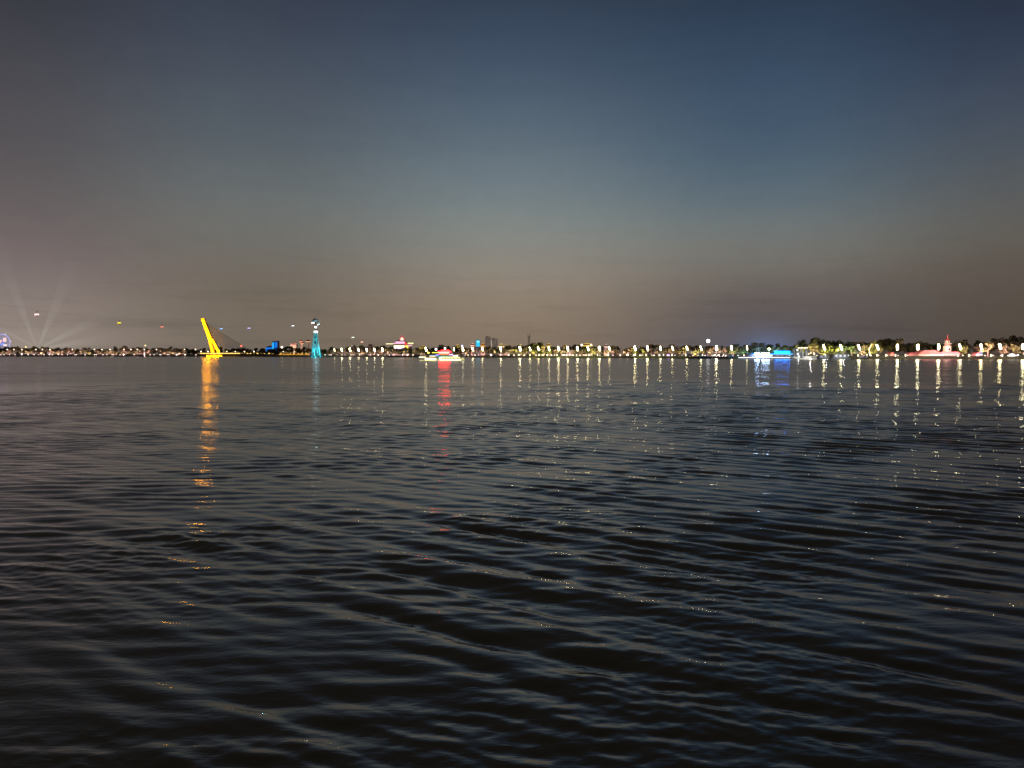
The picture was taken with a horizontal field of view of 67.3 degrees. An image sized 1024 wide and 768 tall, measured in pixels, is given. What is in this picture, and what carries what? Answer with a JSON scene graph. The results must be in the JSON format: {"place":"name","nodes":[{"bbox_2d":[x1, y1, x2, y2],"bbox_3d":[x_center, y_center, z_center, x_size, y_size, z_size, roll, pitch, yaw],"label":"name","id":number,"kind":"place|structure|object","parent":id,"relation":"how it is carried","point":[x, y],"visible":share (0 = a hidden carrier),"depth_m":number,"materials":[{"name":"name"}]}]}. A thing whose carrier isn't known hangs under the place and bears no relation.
{"place":"outdoors","nodes":[
{"label":"outdoors","id":0,"kind":"place"},
{"bbox_2d":[272,341,279,354],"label":"apartment tower","id":1,"kind":"structure","parent":0,"point":[275,344],"depth_m":1374.84,"materials":[{"name":"blue"}]},
{"bbox_2d":[290,342,297,352],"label":"castle","id":2,"kind":"structure","parent":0,"point":[294,345],"depth_m":1389.84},
{"bbox_2d":[0,356,1023,767],"bbox_3d":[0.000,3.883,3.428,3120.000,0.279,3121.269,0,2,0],"label":"water","id":3,"kind":"structure","parent":0,"point":[464,562],"depth_m":14.76,"materials":[{"name":"black liquid"}]},
{"bbox_2d":[419,347,463,359],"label":"cruise boat","id":4,"kind":"object","parent":3,"relation":"on","point":[444,355],"visible":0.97,"depth_m":482.99,"materials":[{"name":"white paint"}]},
{"bbox_2d":[696,356,711,358],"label":"moored boat","id":5,"kind":"object","parent":3,"relation":"on","point":[703,357],"visible":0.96,"depth_m":657.65,"materials":[{"name":"paint"}]},
{"bbox_2d":[712,356,727,358],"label":"moored boat","id":6,"kind":"object","parent":3,"relation":"on","point":[719,357],"visible":0.95,"depth_m":652.65,"materials":[{"name":"paint"}]},
{"bbox_2d":[734,350,793,358],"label":"restaurant barge","id":7,"kind":"object","parent":3,"relation":"on","point":[780,354],"visible":1,"depth_m":622.67,"materials":[{"name":"blue paint"}]},
{"bbox_2d":[790,347,816,358],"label":"ferry boat","id":8,"kind":"object","parent":3,"relation":"on","point":[800,354],"visible":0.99,"depth_m":569.94,"materials":[{"name":"white paint"}]},
{"bbox_2d":[818,355,828,358],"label":"moored boat","id":9,"kind":"object","parent":3,"relation":"on","point":[823,356],"visible":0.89,"depth_m":604.05,"materials":[{"name":"white paint"}]},
{"bbox_2d":[830,354,850,358],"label":"moored boat","id":10,"kind":"object","parent":3,"relation":"on","point":[840,356],"visible":0.91,"depth_m":599.76,"materials":[{"name":"white paint"}]},
{"bbox_2d":[858,355,868,358],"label":"moored boat","id":11,"kind":"object","parent":3,"relation":"on","point":[863,356],"visible":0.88,"depth_m":596.07,"materials":[{"name":"white paint"}]},
{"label":"tower pier","id":12,"kind":"object","parent":3,"relation":"in","visible":0},
{"bbox_2d":[311,318,320,355],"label":"ropeway tower","id":13,"kind":"structure","parent":12,"relation":"on","point":[315,344],"depth_m":1061.67,"materials":[{"name":"teal paint"}]},
{"bbox_2d":[0,354,1023,359],"bbox_3d":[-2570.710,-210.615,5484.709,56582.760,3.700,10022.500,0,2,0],"label":"riverbank","id":14,"kind":"structure","parent":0,"point":[964,356],"depth_m":985.66,"materials":[{"name":"stone"}]},
{"bbox_2d":[0,333,10,350],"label":"ferris wheel","id":15,"kind":"object","parent":14,"relation":"on","point":[2,341],"visible":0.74,"depth_m":2595.13,"materials":[{"name":"white paint"}]},
{"bbox_2d":[198,318,308,356],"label":"cable stayed bridge","id":16,"kind":"structure","parent":14,"relation":"on","point":[212,341],"depth_m":1186.44,"materials":[{"name":"yellow paint"}]},
{"bbox_2d":[299,340,310,352],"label":"mushroom pavilion","id":17,"kind":"structure","parent":14,"relation":"on","point":[302,343],"depth_m":1403.42,"materials":[{"name":"pink tile"}]},
{"bbox_2d":[368,344,375,351],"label":"leafy tree","id":18,"kind":"object","parent":14,"relation":"on","point":[370,347],"visible":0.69,"depth_m":1030.63,"materials":[{"name":"green plant"}]},
{"bbox_2d":[387,336,415,354],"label":"tiered pavilion","id":19,"kind":"structure","parent":14,"relation":"on","point":[401,343],"depth_m":1004.53,"materials":[{"name":"tile"}]},
{"bbox_2d":[476,340,479,354],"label":"billboard","id":20,"kind":"object","parent":14,"relation":"on","point":[477,343],"visible":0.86,"depth_m":887.93,"materials":[{"name":"paint"}]},
{"bbox_2d":[485,336,490,353],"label":"apartment tower","id":21,"kind":"structure","parent":14,"relation":"on","point":[487,341],"depth_m":2588.65,"materials":[{"name":"grey concrete"}]},
{"bbox_2d":[488,346,497,354],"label":"leafy tree","id":22,"kind":"object","parent":14,"relation":"on","point":[492,349],"visible":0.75,"depth_m":862.17,"materials":[{"name":"green plant"}]},
{"bbox_2d":[491,338,497,353],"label":"apartment tower","id":23,"kind":"structure","parent":14,"relation":"on","point":[494,342],"depth_m":2588.78,"materials":[{"name":"grey concrete"}]},
{"bbox_2d":[509,349,516,355],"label":"tree","id":24,"kind":"object","parent":14,"relation":"on","point":[514,351],"visible":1,"depth_m":807.44,"materials":[{"name":"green plant"}]},
{"bbox_2d":[519,347,527,353],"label":"tree","id":25,"kind":"object","parent":14,"relation":"on","point":[524,351],"visible":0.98,"depth_m":808.15,"materials":[{"name":"green plant"}]},
{"bbox_2d":[527,342,542,355],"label":"leafy tree","id":26,"kind":"object","parent":14,"relation":"on","point":[533,345],"visible":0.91,"depth_m":815.80,"materials":[{"name":"green plant"}]},
{"bbox_2d":[561,350,573,355],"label":"pier hall","id":27,"kind":"structure","parent":14,"relation":"on","point":[570,354],"depth_m":808.24,"materials":[{"name":"white"}]},
{"bbox_2d":[528,356,610,357],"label":"grass","id":28,"kind":"structure","parent":14,"relation":"on","point":[569,356],"depth_m":767.98,"materials":[{"name":"green plant"}]},
{"bbox_2d":[564,346,574,349],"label":"leafy tree","id":29,"kind":"object","parent":14,"relation":"on","point":[570,348],"visible":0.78,"depth_m":813.88,"materials":[{"name":"green plant"}]},
{"bbox_2d":[580,349,587,354],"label":"tree","id":30,"kind":"object","parent":14,"relation":"on","point":[583,351],"visible":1,"depth_m":783.85,"materials":[{"name":"green plant"}]},
{"bbox_2d":[582,343,592,354],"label":"pavilion house","id":31,"kind":"structure","parent":14,"relation":"on","point":[586,345],"depth_m":823.62,"materials":[{"name":"tile"}]},
{"bbox_2d":[592,348,601,353],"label":"tree","id":32,"kind":"object","parent":14,"relation":"on","point":[595,350],"visible":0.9,"depth_m":774.04,"materials":[{"name":"green plant"}]},
{"bbox_2d":[602,344,609,355],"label":"pavilion house","id":33,"kind":"structure","parent":14,"relation":"on","point":[606,346],"depth_m":815.69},
{"bbox_2d":[627,347,632,355],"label":"tree","id":34,"kind":"object","parent":14,"relation":"on","point":[629,351],"visible":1,"depth_m":754.25,"materials":[{"name":"green plant"}]},
{"bbox_2d":[645,344,652,353],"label":"leafy tree","id":35,"kind":"object","parent":14,"relation":"on","point":[649,345],"visible":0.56,"depth_m":779.00,"materials":[{"name":"green plant"}]},
{"bbox_2d":[631,356,685,357],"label":"grass","id":36,"kind":"structure","parent":14,"relation":"on","point":[658,356],"depth_m":720.86,"materials":[{"name":"green plant"}]},
{"bbox_2d":[668,344,678,355],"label":"leafy tree","id":37,"kind":"object","parent":14,"relation":"on","point":[671,345],"visible":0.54,"depth_m":781.15,"materials":[{"name":"green plant"}]},
{"bbox_2d":[686,345,693,355],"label":"leafy tree","id":38,"kind":"object","parent":14,"relation":"on","point":[690,348],"visible":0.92,"depth_m":744.22,"materials":[{"name":"green plant"}]},
{"bbox_2d":[692,349,698,355],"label":"tree","id":39,"kind":"object","parent":14,"relation":"on","point":[695,352],"visible":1,"depth_m":710.26,"materials":[{"name":"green plant"}]},
{"bbox_2d":[707,348,713,355],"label":"tree","id":40,"kind":"object","parent":14,"relation":"on","point":[710,352],"visible":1,"depth_m":702.14,"materials":[{"name":"green plant"}]},
{"bbox_2d":[713,347,720,353],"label":"tree","id":41,"kind":"object","parent":14,"relation":"on","point":[718,351],"visible":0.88,"depth_m":700.00,"materials":[{"name":"green plant"}]},
{"bbox_2d":[721,348,727,355],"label":"tree","id":42,"kind":"object","parent":14,"relation":"on","point":[724,351],"visible":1,"depth_m":699.68,"materials":[{"name":"green plant"}]},
{"bbox_2d":[728,348,737,354],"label":"tree","id":43,"kind":"object","parent":14,"relation":"on","point":[735,351],"visible":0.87,"depth_m":692.45,"materials":[{"name":"green plant"}]},
{"bbox_2d":[730,344,739,355],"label":"leafy tree","id":44,"kind":"object","parent":14,"relation":"on","point":[735,346],"visible":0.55,"depth_m":725.88,"materials":[{"name":"green plant"}]},
{"bbox_2d":[739,348,749,355],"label":"tree","id":45,"kind":"object","parent":14,"relation":"on","point":[742,351],"visible":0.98,"depth_m":686.21,"materials":[{"name":"green plant"}]},
{"bbox_2d":[751,342,759,352],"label":"leafy tree","id":46,"kind":"object","parent":14,"relation":"on","point":[754,345],"visible":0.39,"depth_m":724.14,"materials":[{"name":"green plant"}]},
{"bbox_2d":[755,346,762,352],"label":"tree","id":47,"kind":"object","parent":14,"relation":"on","point":[758,348],"visible":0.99,"depth_m":672.07,"materials":[{"name":"green plant"}]},
{"bbox_2d":[758,343,768,350],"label":"leafy tree","id":48,"kind":"object","parent":14,"relation":"on","point":[762,345],"visible":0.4,"depth_m":718.44,"materials":[{"name":"green plant"}]},
{"bbox_2d":[762,348,770,352],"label":"tree","id":49,"kind":"object","parent":14,"relation":"on","point":[765,351],"visible":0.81,"depth_m":675.82,"materials":[{"name":"green plant"}]},
{"bbox_2d":[770,347,780,352],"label":"tree","id":50,"kind":"object","parent":14,"relation":"on","point":[775,349],"visible":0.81,"depth_m":665.10,"materials":[{"name":"green plant"}]},
{"bbox_2d":[784,345,793,351],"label":"leafy tree","id":51,"kind":"object","parent":14,"relation":"on","point":[790,348],"visible":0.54,"depth_m":703.23,"materials":[{"name":"green plant"}]},
{"bbox_2d":[796,339,809,352],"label":"leafy tree","id":52,"kind":"object","parent":14,"relation":"on","point":[802,343],"visible":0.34,"depth_m":688.96,"materials":[{"name":"green plant"}]},
{"bbox_2d":[808,344,818,352],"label":"tree","id":53,"kind":"object","parent":14,"relation":"on","point":[812,346],"visible":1,"depth_m":650.77,"materials":[{"name":"green plant"}]},
{"bbox_2d":[809,337,820,348],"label":"leafy tree","id":54,"kind":"object","parent":14,"relation":"on","point":[813,340],"visible":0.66,"depth_m":688.42,"materials":[{"name":"green plant"}]},
{"bbox_2d":[817,339,826,349],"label":"leafy tree","id":55,"kind":"object","parent":14,"relation":"on","point":[820,343],"visible":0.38,"depth_m":691.34,"materials":[{"name":"green plant"}]},
{"bbox_2d":[818,344,831,354],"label":"tree","id":56,"kind":"object","parent":14,"relation":"on","point":[822,350],"visible":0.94,"depth_m":644.89,"materials":[{"name":"green plant"}]},
{"bbox_2d":[820,340,835,355],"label":"leafy tree","id":57,"kind":"object","parent":14,"relation":"on","point":[830,343],"visible":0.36,"depth_m":682.72,"materials":[{"name":"green plant"}]},
{"bbox_2d":[830,346,840,353],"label":"tree","id":58,"kind":"object","parent":14,"relation":"on","point":[834,350],"visible":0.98,"depth_m":643.56,"materials":[{"name":"green plant"}]},
{"bbox_2d":[838,344,846,353],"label":"tree","id":59,"kind":"object","parent":14,"relation":"on","point":[843,348],"visible":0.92,"depth_m":644.92,"materials":[{"name":"green plant"}]},
{"bbox_2d":[847,346,856,355],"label":"tree","id":60,"kind":"object","parent":14,"relation":"on","point":[850,349],"visible":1,"depth_m":640.38,"materials":[{"name":"green plant"}]},
{"bbox_2d":[847,342,858,355],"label":"leafy tree","id":61,"kind":"object","parent":14,"relation":"on","point":[851,344],"visible":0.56,"depth_m":670.03,"materials":[{"name":"green plant"}]},
{"bbox_2d":[852,340,864,354],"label":"leafy tree","id":62,"kind":"object","parent":14,"relation":"on","point":[859,343],"visible":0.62,"depth_m":664.40,"materials":[{"name":"green plant"}]},
{"bbox_2d":[858,344,869,353],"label":"tree","id":63,"kind":"object","parent":14,"relation":"on","point":[863,350],"visible":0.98,"depth_m":631.96,"materials":[{"name":"yellow plant"}]},
{"bbox_2d":[866,347,877,355],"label":"tree","id":64,"kind":"object","parent":14,"relation":"on","point":[873,351],"visible":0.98,"depth_m":632.19,"materials":[{"name":"yellow plant"}]},
{"bbox_2d":[869,340,876,355],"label":"leaning tree","id":65,"kind":"object","parent":14,"relation":"on","point":[872,344],"visible":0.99,"depth_m":631.18,"materials":[{"name":"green plant"}]},
{"bbox_2d":[870,341,882,355],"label":"leafy tree","id":66,"kind":"object","parent":14,"relation":"on","point":[878,344],"visible":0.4,"depth_m":656.91,"materials":[{"name":"green plant"}]},
{"bbox_2d":[878,339,887,355],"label":"leafy tree","id":67,"kind":"object","parent":14,"relation":"on","point":[883,343],"visible":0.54,"depth_m":664.93,"materials":[{"name":"green plant"}]},
{"bbox_2d":[883,338,896,351],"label":"leafy tree","id":68,"kind":"object","parent":14,"relation":"on","point":[888,340],"visible":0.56,"depth_m":667.45,"materials":[{"name":"green plant"}]},
{"bbox_2d":[883,344,898,353],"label":"tree","id":69,"kind":"object","parent":14,"relation":"on","point":[893,348],"visible":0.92,"depth_m":648.18,"materials":[{"name":"green plant"}]},
{"bbox_2d":[891,338,904,355],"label":"leafy tree","id":70,"kind":"object","parent":14,"relation":"on","point":[900,341],"visible":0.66,"depth_m":648.66,"materials":[{"name":"green plant"}]},
{"bbox_2d":[898,345,906,355],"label":"tree","id":71,"kind":"object","parent":14,"relation":"on","point":[903,348],"visible":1,"depth_m":643.53,"materials":[{"name":"green plant"}]},
{"bbox_2d":[905,343,914,352],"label":"leafy tree","id":72,"kind":"object","parent":14,"relation":"on","point":[908,346],"visible":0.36,"depth_m":653.26,"materials":[{"name":"green plant"}]},
{"bbox_2d":[909,345,916,352],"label":"tree","id":73,"kind":"object","parent":14,"relation":"on","point":[913,349],"visible":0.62,"depth_m":636.19,"materials":[{"name":"green plant"}]},
{"bbox_2d":[911,342,922,349],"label":"leafy tree","id":74,"kind":"object","parent":14,"relation":"on","point":[920,346],"visible":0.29,"depth_m":646.60,"materials":[{"name":"green plant"}]},
{"bbox_2d":[924,343,934,349],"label":"leafy tree","id":75,"kind":"object","parent":14,"relation":"on","point":[929,345],"visible":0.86,"depth_m":648.06,"materials":[{"name":"green plant"}]},
{"bbox_2d":[913,334,960,355],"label":"turreted house","id":76,"kind":"structure","parent":14,"relation":"on","point":[947,349],"depth_m":615.79,"materials":[{"name":"pink tile"}]},
{"bbox_2d":[937,343,954,350],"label":"leafy tree","id":77,"kind":"object","parent":14,"relation":"on","point":[942,345],"visible":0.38,"depth_m":638.65,"materials":[{"name":"green plant"}]},
{"bbox_2d":[952,340,966,355],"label":"leafy tree","id":78,"kind":"object","parent":14,"relation":"on","point":[956,348],"visible":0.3,"depth_m":632.39,"materials":[{"name":"green plant"}]},
{"bbox_2d":[956,343,968,354],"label":"tree","id":79,"kind":"object","parent":14,"relation":"on","point":[964,348],"visible":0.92,"depth_m":602.14,"materials":[{"name":"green plant"}]},
{"bbox_2d":[957,339,971,355],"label":"leafy tree","id":80,"kind":"object","parent":14,"relation":"on","point":[964,342],"visible":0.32,"depth_m":639.14,"materials":[{"name":"green plant"}]},
{"bbox_2d":[971,352,979,355],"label":"red kiosk","id":81,"kind":"object","parent":14,"relation":"on","point":[975,353],"visible":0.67,"depth_m":604.23,"materials":[{"name":"tile"}]},
{"bbox_2d":[972,340,980,350],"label":"leafy tree","id":82,"kind":"object","parent":14,"relation":"on","point":[976,342],"visible":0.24,"depth_m":647.25,"materials":[{"name":"green plant"}]},
{"bbox_2d":[973,343,985,351],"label":"tree","id":83,"kind":"object","parent":14,"relation":"on","point":[978,348],"visible":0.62,"depth_m":619.11,"materials":[{"name":"brown plant"}]},
{"bbox_2d":[979,341,993,355],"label":"tree","id":84,"kind":"object","parent":14,"relation":"on","point":[990,345],"visible":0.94,"depth_m":587.29,"materials":[{"name":"yellow plant"}]},
{"bbox_2d":[981,342,994,355],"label":"leafy tree","id":85,"kind":"object","parent":14,"relation":"on","point":[990,352],"visible":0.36,"depth_m":631.12,"materials":[{"name":"brown plant"}]},
{"bbox_2d":[990,338,998,355],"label":"leafy tree","id":86,"kind":"object","parent":14,"relation":"on","point":[992,339],"visible":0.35,"depth_m":635.70,"materials":[{"name":"green plant"}]},
{"bbox_2d":[992,337,1009,355],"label":"leafy tree","id":87,"kind":"object","parent":14,"relation":"on","point":[998,341],"visible":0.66,"depth_m":623.90,"materials":[{"name":"green plant"}]},
{"bbox_2d":[997,342,1008,353],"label":"tree","id":88,"kind":"object","parent":14,"relation":"on","point":[1003,347],"visible":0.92,"depth_m":587.89,"materials":[{"name":"brown plant"}]},
{"bbox_2d":[1008,336,1023,350],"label":"leafy tree","id":89,"kind":"object","parent":14,"relation":"on","point":[1018,340],"visible":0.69,"depth_m":611.77,"materials":[{"name":"green plant"}]},
{"bbox_2d":[1009,343,1023,354],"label":"tree","id":90,"kind":"object","parent":14,"relation":"on","point":[1014,348],"visible":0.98,"depth_m":584.53,"materials":[{"name":"brown plant"}]},
{"bbox_2d":[0,0,1023,353],"label":"sky","id":91,"kind":"structure","parent":0,"point":[624,174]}
]}

